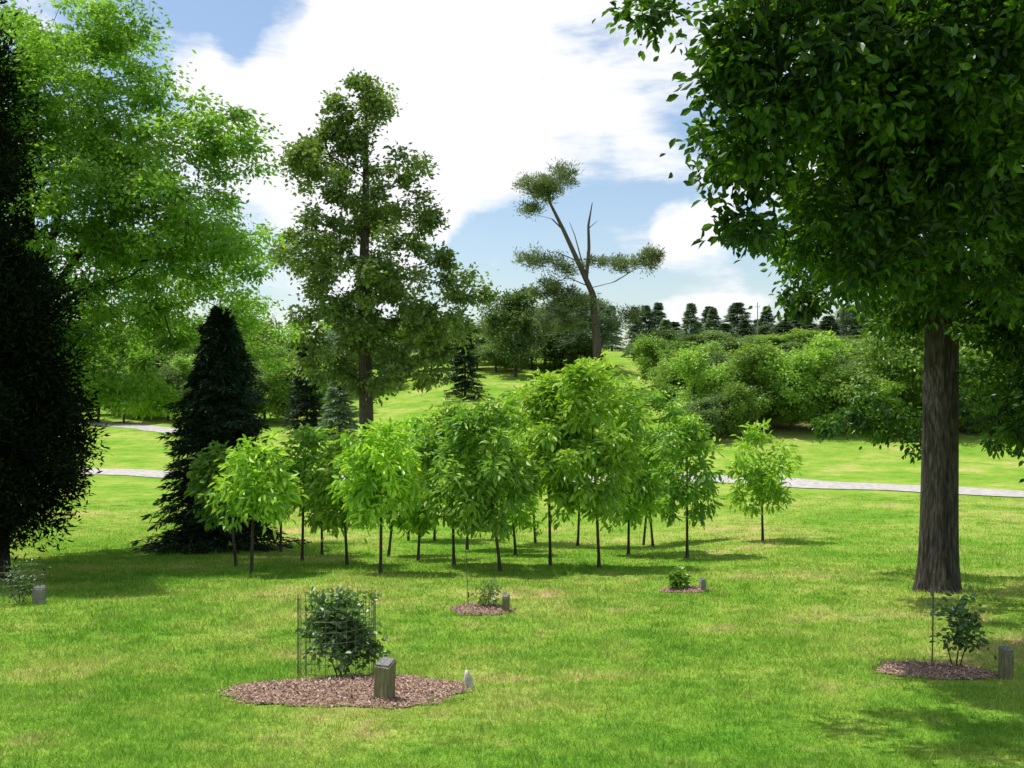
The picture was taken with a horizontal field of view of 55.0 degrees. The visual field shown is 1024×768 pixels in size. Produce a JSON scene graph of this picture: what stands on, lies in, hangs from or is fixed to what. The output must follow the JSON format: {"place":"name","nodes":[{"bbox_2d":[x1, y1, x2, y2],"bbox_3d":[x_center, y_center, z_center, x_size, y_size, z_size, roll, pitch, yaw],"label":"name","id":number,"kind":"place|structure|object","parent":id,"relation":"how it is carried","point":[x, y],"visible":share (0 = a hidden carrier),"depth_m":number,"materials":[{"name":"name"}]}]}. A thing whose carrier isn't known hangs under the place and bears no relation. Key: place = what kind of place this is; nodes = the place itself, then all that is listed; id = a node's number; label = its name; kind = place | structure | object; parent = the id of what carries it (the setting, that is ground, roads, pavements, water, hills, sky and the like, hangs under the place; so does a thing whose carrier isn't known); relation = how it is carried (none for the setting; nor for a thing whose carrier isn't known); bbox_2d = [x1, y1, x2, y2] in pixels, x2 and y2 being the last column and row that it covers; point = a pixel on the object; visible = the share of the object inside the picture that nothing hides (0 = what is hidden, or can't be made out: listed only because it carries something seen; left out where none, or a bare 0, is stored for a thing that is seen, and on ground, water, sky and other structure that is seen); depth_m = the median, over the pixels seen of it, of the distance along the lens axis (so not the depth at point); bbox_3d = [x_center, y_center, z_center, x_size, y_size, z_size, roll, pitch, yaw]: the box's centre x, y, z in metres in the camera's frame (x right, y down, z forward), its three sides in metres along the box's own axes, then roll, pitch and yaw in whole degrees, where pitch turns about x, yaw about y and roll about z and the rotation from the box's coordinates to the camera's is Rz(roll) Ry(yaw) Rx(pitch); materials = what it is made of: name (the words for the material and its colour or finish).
{"place":"outdoors","nodes":[
{"label":"outdoors","id":0,"kind":"place"},
{"bbox_2d":[79,422,177,432],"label":"gravel path","id":1,"kind":"structure","parent":0,"point":[152,428],"depth_m":106.84,"materials":[{"name":"grey gravel"}]},
{"bbox_2d":[0,0,1022,353],"label":"sky","id":2,"kind":"structure","parent":0,"point":[495,91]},
{"bbox_2d":[0,335,1023,767],"bbox_3d":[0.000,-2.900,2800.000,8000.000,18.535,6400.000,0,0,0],"label":"ground","id":3,"kind":"structure","parent":0,"point":[838,459],"depth_m":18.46,"materials":[{"name":"green plant"}]},
{"bbox_2d":[0,559,45,606],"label":"wire cage","id":4,"kind":"object","parent":3,"relation":"on","point":[32,570],"visible":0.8,"depth_m":17.77,"materials":[{"name":"grey metal"}]},
{"bbox_2d":[0,559,51,603],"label":"caged shrub","id":5,"kind":"object","parent":3,"relation":"on","point":[20,581],"visible":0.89,"depth_m":17.89,"materials":[{"name":"green plant"}]},
{"bbox_2d":[33,585,45,604],"bbox_3d":[-8.584,3.879,17.852,0.190,0.429,0.140,-1,-1,-6],"label":"marker post","id":6,"kind":"object","parent":3,"relation":"on","point":[39,592],"visible":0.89,"depth_m":17.79,"materials":[{"name":"grey stone"}]},
{"bbox_2d":[0,0,112,582],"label":"red cedar tree","id":7,"kind":"object","parent":3,"relation":"on","point":[40,459],"visible":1,"depth_m":21.63,"materials":[{"name":"green plant"}]},
{"bbox_2d":[0,0,311,421],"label":"honey locust tree","id":8,"kind":"object","parent":3,"relation":"on","point":[100,155],"visible":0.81,"depth_m":27.39,"materials":[{"name":"green plant"}]},
{"bbox_2d":[172,440,238,566],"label":"young tree","id":9,"kind":"object","parent":3,"relation":"on","point":[208,467],"visible":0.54,"depth_m":25.17,"materials":[{"name":"green plant"}]},
{"bbox_2d":[129,299,311,554],"bbox_3d":[-9.004,1.358,30.612,5.048,7.959,5.290,0,0,0],"label":"spruce tree","id":10,"kind":"object","parent":3,"relation":"on","point":[221,400],"visible":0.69,"depth_m":29.80,"materials":[{"name":"green plant"}]},
{"bbox_2d":[198,432,308,574],"bbox_3d":[-5.967,2.772,22.986,2.280,3.396,2.269,0,0,28],"label":"young tree","id":11,"kind":"object","parent":3,"relation":"on","point":[251,489],"visible":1,"depth_m":22.47,"materials":[{"name":"green plant"}]},
{"bbox_2d":[267,446,292,551],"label":"young tree","id":12,"kind":"object","parent":3,"relation":"on","point":[288,514],"visible":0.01,"depth_m":29.64,"materials":[{"name":"green plant"}]},
{"bbox_2d":[277,340,326,434],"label":"spruce tree","id":13,"kind":"object","parent":3,"relation":"on","point":[298,409],"visible":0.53,"depth_m":94.46,"materials":[{"name":"green plant"}]},
{"bbox_2d":[273,421,335,561],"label":"young tree","id":14,"kind":"object","parent":3,"relation":"on","point":[314,442],"visible":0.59,"depth_m":26.91,"materials":[{"name":"green plant"}]},
{"bbox_2d":[298,463,336,554],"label":"young tree","id":15,"kind":"object","parent":3,"relation":"on","point":[312,524],"visible":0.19,"depth_m":28.85,"materials":[{"name":"green plant"}]},
{"bbox_2d":[302,426,367,565],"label":"young tree","id":16,"kind":"object","parent":3,"relation":"on","point":[317,492],"visible":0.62,"depth_m":25.36,"materials":[{"name":"green plant"}]},
{"bbox_2d":[297,586,375,679],"bbox_3d":[-2.042,2.985,11.475,0.865,1.115,0.853,0,0,0],"label":"wire cage","id":17,"kind":"object","parent":3,"relation":"on","point":[325,654],"visible":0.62,"depth_m":11.23,"materials":[{"name":"grey metal"}]},
{"bbox_2d":[317,369,358,440],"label":"spruce tree","id":18,"kind":"object","parent":3,"relation":"on","point":[340,394],"visible":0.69,"depth_m":91.39,"materials":[{"name":"green plant"}]},
{"bbox_2d":[295,586,390,675],"bbox_3d":[-1.958,2.899,11.480,1.161,1.087,1.008,0,0,-27],"label":"caged shrub","id":19,"kind":"object","parent":3,"relation":"on","point":[340,600],"visible":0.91,"depth_m":11.38,"materials":[{"name":"green plant"}]},
{"bbox_2d":[204,672,484,709],"bbox_3d":[-1.739,3.258,10.489,2.907,0.444,2.527,0,0,0],"label":"mulch bed","id":20,"kind":"object","parent":3,"relation":"on","point":[357,690],"visible":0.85,"depth_m":10.09,"materials":[{"name":"brown wood"}]},
{"bbox_2d":[318,417,433,573],"bbox_3d":[-3.068,2.609,22.898,2.356,3.691,2.402,0,0,-37],"label":"young tree","id":21,"kind":"object","parent":3,"relation":"on","point":[373,480],"visible":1,"depth_m":22.55,"materials":[{"name":"green plant"}]},
{"bbox_2d":[258,67,498,448],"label":"tall oak tree","id":22,"kind":"object","parent":3,"relation":"on","point":[363,325],"visible":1,"depth_m":58.87,"materials":[{"name":"green plant"}]},
{"bbox_2d":[373,657,395,700],"bbox_3d":[-1.264,2.997,9.758,0.170,0.537,0.150,0,-3,26],"label":"marker post","id":23,"kind":"object","parent":3,"relation":"on","point":[384,676],"visible":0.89,"depth_m":9.71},
{"bbox_2d":[376,439,420,555],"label":"young tree","id":24,"kind":"object","parent":3,"relation":"on","point":[399,522],"visible":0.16,"depth_m":28.42,"materials":[{"name":"green plant"}]},
{"bbox_2d":[380,414,441,540],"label":"young tree","id":25,"kind":"object","parent":3,"relation":"on","point":[411,422],"visible":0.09,"depth_m":33.02,"materials":[{"name":"green plant"}]},
{"bbox_2d":[390,434,442,559],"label":"young tree","id":26,"kind":"object","parent":3,"relation":"on","point":[421,526],"visible":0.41,"depth_m":26.59,"materials":[{"name":"green plant"}]},
{"bbox_2d":[408,411,438,540],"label":"young tree","id":27,"kind":"object","parent":3,"relation":"on","point":[434,530],"visible":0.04,"depth_m":33.06,"materials":[{"name":"green plant"}]},
{"bbox_2d":[407,395,492,565],"bbox_3d":[-1.463,2.472,25.073,2.487,4.384,2.228,0,0,0],"label":"young tree","id":28,"kind":"object","parent":3,"relation":"on","point":[429,444],"visible":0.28,"depth_m":24.80,"materials":[{"name":"green plant"}]},
{"bbox_2d":[439,332,490,398],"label":"spruce tree","id":29,"kind":"object","parent":3,"relation":"on","point":[464,386],"visible":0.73,"depth_m":117.48,"materials":[{"name":"green plant"}]},
{"bbox_2d":[463,670,473,689],"bbox_3d":[-0.469,3.225,10.683,0.120,0.240,0.096,0,0,0],"label":"pale stone","id":30,"kind":"object","parent":3,"relation":"on","point":[468,681],"visible":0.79,"depth_m":10.65,"materials":[{"name":"white stone"}]},
{"bbox_2d":[441,400,518,549],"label":"young tree","id":31,"kind":"object","parent":3,"relation":"on","point":[467,542],"visible":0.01,"depth_m":30.11,"materials":[{"name":"green plant"}]},
{"bbox_2d":[424,393,541,571],"bbox_3d":[-0.700,2.367,23.395,2.853,4.303,2.832,0,0,0],"label":"young tree","id":32,"kind":"object","parent":3,"relation":"on","point":[469,504],"visible":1,"depth_m":23.07,"materials":[{"name":"green plant"}]},
{"bbox_2d":[449,602,517,614],"bbox_3d":[-0.507,3.844,16.911,1.152,0.161,1.181,0,0,-21],"label":"mulch bed","id":33,"kind":"object","parent":3,"relation":"on","point":[471,608],"visible":0.82,"depth_m":16.70,"materials":[{"name":"brown wood"}]},
{"bbox_2d":[465,542,468,603],"bbox_3d":[-0.778,3.375,17.070,0.073,1.251,0.050,0,0,0],"label":"plant stake","id":34,"kind":"object","parent":33,"relation":"on","point":[467,578],"visible":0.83,"depth_m":17.07,"materials":[{"name":"metal"}]},
{"bbox_2d":[470,579,510,605],"bbox_3d":[-0.433,3.645,16.981,0.562,0.499,0.699,0,0,44],"label":"sapling shrub","id":35,"kind":"object","parent":33,"relation":"on","point":[490,594],"visible":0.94,"depth_m":16.95,"materials":[{"name":"green plant"}]},
{"bbox_2d":[502,593,509,610],"bbox_3d":[-0.109,3.773,16.698,0.120,0.409,0.110,1,1,11],"label":"marker post","id":36,"kind":"object","parent":3,"relation":"on","point":[505,602],"visible":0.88,"depth_m":16.65,"materials":[{"name":"grey stone"}]},
{"bbox_2d":[471,283,552,376],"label":"background oak tree","id":37,"kind":"object","parent":3,"relation":"on","point":[513,319],"visible":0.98,"depth_m":136.71,"materials":[{"name":"green plant"}]},
{"bbox_2d":[498,376,550,542],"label":"young tree","id":38,"kind":"object","parent":3,"relation":"on","point":[507,397],"visible":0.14,"depth_m":32.11,"materials":[{"name":"green plant"}]},
{"bbox_2d":[494,486,554,554],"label":"young tree","id":39,"kind":"object","parent":3,"relation":"on","point":[521,517],"visible":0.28,"depth_m":27.77,"materials":[{"name":"green plant"}]},
{"bbox_2d":[28,302,1023,439],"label":"distant forest","id":40,"kind":"object","parent":3,"relation":"on","point":[719,375],"visible":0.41,"depth_m":90.60,"materials":[{"name":"green plant"}]},
{"bbox_2d":[491,367,601,565],"bbox_3d":[0.810,2.086,24.688,2.916,5.063,2.376,0,0,0],"label":"young tree","id":41,"kind":"object","parent":3,"relation":"on","point":[546,394],"visible":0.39,"depth_m":24.47,"materials":[{"name":"green plant"}]},
{"bbox_2d":[530,290,599,367],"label":"pine tree","id":42,"kind":"object","parent":3,"relation":"on","point":[549,303],"visible":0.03,"depth_m":148.07,"materials":[{"name":"green plant"}]},
{"bbox_2d":[554,357,619,545],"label":"young tree","id":43,"kind":"object","parent":3,"relation":"on","point":[583,359],"visible":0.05,"depth_m":31.55,"materials":[{"name":"green plant"}]},
{"bbox_2d":[521,351,654,567],"bbox_3d":[1.917,1.882,24.206,3.388,5.395,2.804,0,0,0],"label":"young tree","id":44,"kind":"object","parent":3,"relation":"on","point":[595,451],"visible":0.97,"depth_m":23.71,"materials":[{"name":"green plant"}]},
{"bbox_2d":[548,297,627,358],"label":"pine tree","id":45,"kind":"object","parent":3,"relation":"on","point":[607,321],"visible":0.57,"depth_m":140.40,"materials":[{"name":"green plant"}]},
{"bbox_2d":[511,158,665,387],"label":"old pine tree","id":46,"kind":"object","parent":3,"relation":"on","point":[545,185],"visible":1,"depth_m":127.54,"materials":[{"name":"green plant"}]},
{"bbox_2d":[602,305,624,350],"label":"pine tree","id":47,"kind":"object","parent":3,"relation":"on","point":[617,340],"visible":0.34,"depth_m":189.38,"materials":[{"name":"green plant"}]},
{"bbox_2d":[591,374,675,553],"bbox_3d":[3.443,2.338,28.206,2.911,5.223,2.482,0,0,0],"label":"young tree","id":48,"kind":"object","parent":3,"relation":"on","point":[645,496],"visible":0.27,"depth_m":27.83,"materials":[{"name":"green plant"}]},
{"bbox_2d":[607,462,679,546],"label":"young tree","id":49,"kind":"object","parent":3,"relation":"on","point":[655,515],"visible":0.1,"depth_m":30.81,"materials":[{"name":"green plant"}]},
{"bbox_2d":[638,382,691,544],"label":"young tree","id":50,"kind":"object","parent":3,"relation":"on","point":[657,401],"visible":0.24,"depth_m":31.75,"materials":[{"name":"green plant"}]},
{"bbox_2d":[659,584,711,592],"bbox_3d":[3.476,4.130,19.869,1.174,0.154,0.798,0,0,0],"label":"mulch bed","id":51,"kind":"object","parent":3,"relation":"on","point":[694,589],"visible":0.76,"depth_m":19.66,"materials":[{"name":"brown wood"}]},
{"bbox_2d":[665,566,694,588],"bbox_3d":[3.409,3.941,19.876,0.586,0.518,0.600,0,0,23],"label":"shrub","id":52,"kind":"object","parent":51,"relation":"on","point":[679,579],"visible":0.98,"depth_m":19.77,"materials":[{"name":"green plant"}]},
{"bbox_2d":[648,411,727,557],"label":"young tree","id":53,"kind":"object","parent":3,"relation":"on","point":[693,434],"visible":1,"depth_m":26.37,"materials":[{"name":"green plant"}]},
{"bbox_2d":[699,578,705,589],"bbox_3d":[3.825,4.077,19.726,0.110,0.369,0.100,0,-1,-11],"label":"marker post","id":54,"kind":"object","parent":3,"relation":"on","point":[702,583],"visible":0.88,"depth_m":19.68,"materials":[{"name":"grey stone"}]},
{"bbox_2d":[755,302,759,334],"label":"utility pole","id":55,"kind":"object","parent":3,"relation":"on","point":[757,317],"visible":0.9,"depth_m":149.94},
{"bbox_2d":[722,419,803,540],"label":"young tree","id":56,"kind":"object","parent":3,"relation":"on","point":[762,485],"visible":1,"depth_m":29.59,"materials":[{"name":"green plant"}]},
{"bbox_2d":[592,0,1023,593],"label":"shade oak tree","id":57,"kind":"object","parent":3,"relation":"on","point":[898,124],"visible":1,"depth_m":12.30,"materials":[{"name":"green plant"}]},
{"bbox_2d":[870,658,1000,679],"bbox_3d":[4.987,3.375,11.676,1.622,0.207,1.263,0,0,0],"label":"mulch bed","id":58,"kind":"object","parent":3,"relation":"on","point":[912,668],"visible":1,"depth_m":11.46,"materials":[{"name":"brown wood"}]},
{"bbox_2d":[930,571,933,665],"bbox_3d":[4.977,2.865,11.655,0.045,1.300,0.040,0,0,-27],"label":"plant stake","id":59,"kind":"object","parent":58,"relation":"on","point":[932,592],"visible":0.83,"depth_m":11.64,"materials":[{"name":"metal"}]},
{"bbox_2d":[923,583,996,665],"bbox_3d":[5.306,2.891,11.704,0.781,1.064,0.760,0,0,-28],"label":"sparse shrub","id":60,"kind":"object","parent":58,"relation":"on","point":[964,616],"visible":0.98,"depth_m":11.59,"materials":[{"name":"green plant"}]},
{"bbox_2d":[998,646,1013,679],"bbox_3d":[5.675,3.256,11.300,0.130,0.469,0.120,1,0,-17],"label":"marker post","id":61,"kind":"object","parent":3,"relation":"on","point":[1005,660],"visible":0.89,"depth_m":11.25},
{"bbox_2d":[85,468,1023,496],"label":"gravel road","id":62,"kind":"structure","parent":0,"point":[802,483],"depth_m":56.09,"materials":[{"name":"grey gravel"}]}
]}

